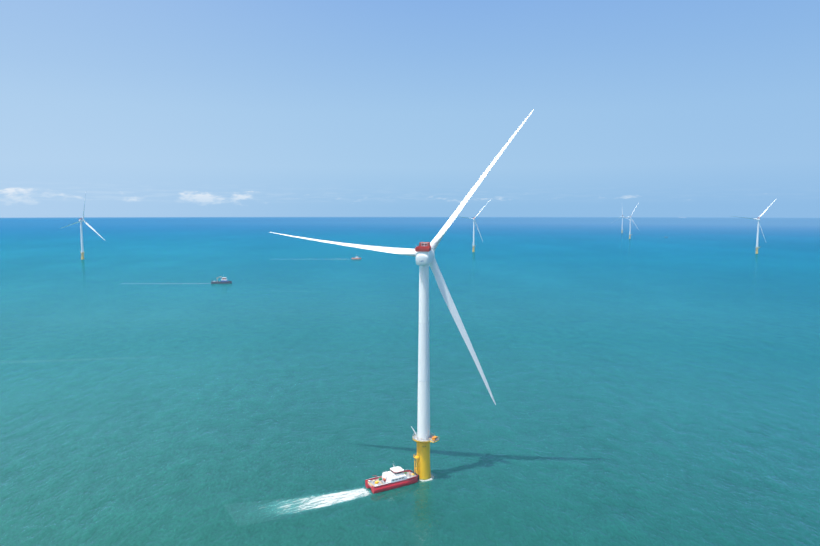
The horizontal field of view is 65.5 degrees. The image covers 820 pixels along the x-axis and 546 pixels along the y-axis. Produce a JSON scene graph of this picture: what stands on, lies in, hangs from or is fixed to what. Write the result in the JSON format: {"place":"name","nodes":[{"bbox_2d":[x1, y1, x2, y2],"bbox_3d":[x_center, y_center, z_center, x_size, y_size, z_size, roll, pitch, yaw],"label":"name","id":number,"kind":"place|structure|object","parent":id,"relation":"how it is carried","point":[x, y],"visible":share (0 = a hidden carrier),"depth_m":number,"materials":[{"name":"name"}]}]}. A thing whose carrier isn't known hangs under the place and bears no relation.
{"place":"outdoors","nodes":[
{"label":"outdoors","id":0,"kind":"place"},
{"bbox_2d":[0,217,819,545],"bbox_3d":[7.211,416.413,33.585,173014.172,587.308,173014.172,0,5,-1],"label":"sea","id":1,"kind":"structure","parent":0,"point":[652,381],"depth_m":471.15,"materials":[{"name":"liquid"}]},
{"bbox_2d":[62,195,101,259],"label":"turbine","id":2,"kind":"object","parent":1,"relation":"on","point":[81,220],"visible":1,"depth_m":1703.85,"materials":[{"name":"white paint"}]},
{"bbox_2d":[157,276,231,283],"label":"work boat","id":3,"kind":"object","parent":1,"relation":"on","point":[224,280],"visible":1,"depth_m":1124.14,"materials":[{"name":"blue paint"}]},
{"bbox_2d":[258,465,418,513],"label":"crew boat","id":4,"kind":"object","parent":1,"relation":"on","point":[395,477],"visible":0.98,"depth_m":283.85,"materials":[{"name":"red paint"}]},
{"bbox_2d":[271,109,533,480],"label":"turbine","id":5,"kind":"object","parent":1,"relation":"on","point":[423,253],"visible":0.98,"depth_m":295.11,"materials":[{"name":"white paint"}]},
{"bbox_2d":[458,200,489,251],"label":"turbine","id":6,"kind":"object","parent":1,"relation":"in","point":[474,223],"visible":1,"depth_m":2028.91,"materials":[{"name":"white paint"}]},
{"bbox_2d":[615,211,631,232],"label":"turbine","id":7,"kind":"object","parent":1,"relation":"on","point":[622,222],"visible":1,"depth_m":3938.52,"materials":[{"name":"white paint"}]},
{"bbox_2d":[620,204,637,238],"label":"turbine","id":8,"kind":"object","parent":1,"relation":"in","point":[630,223],"visible":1,"depth_m":3079.62,"materials":[{"name":"white paint"}]},
{"bbox_2d":[734,199,775,253],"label":"turbine","id":9,"kind":"object","parent":1,"relation":"in","point":[757,240],"visible":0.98,"depth_m":1946.75,"materials":[{"name":"white paint"}]},
{"bbox_2d":[0,0,819,217],"label":"sky","id":10,"kind":"structure","parent":0,"point":[136,108],"materials":[{"name":"blue"}]}
]}

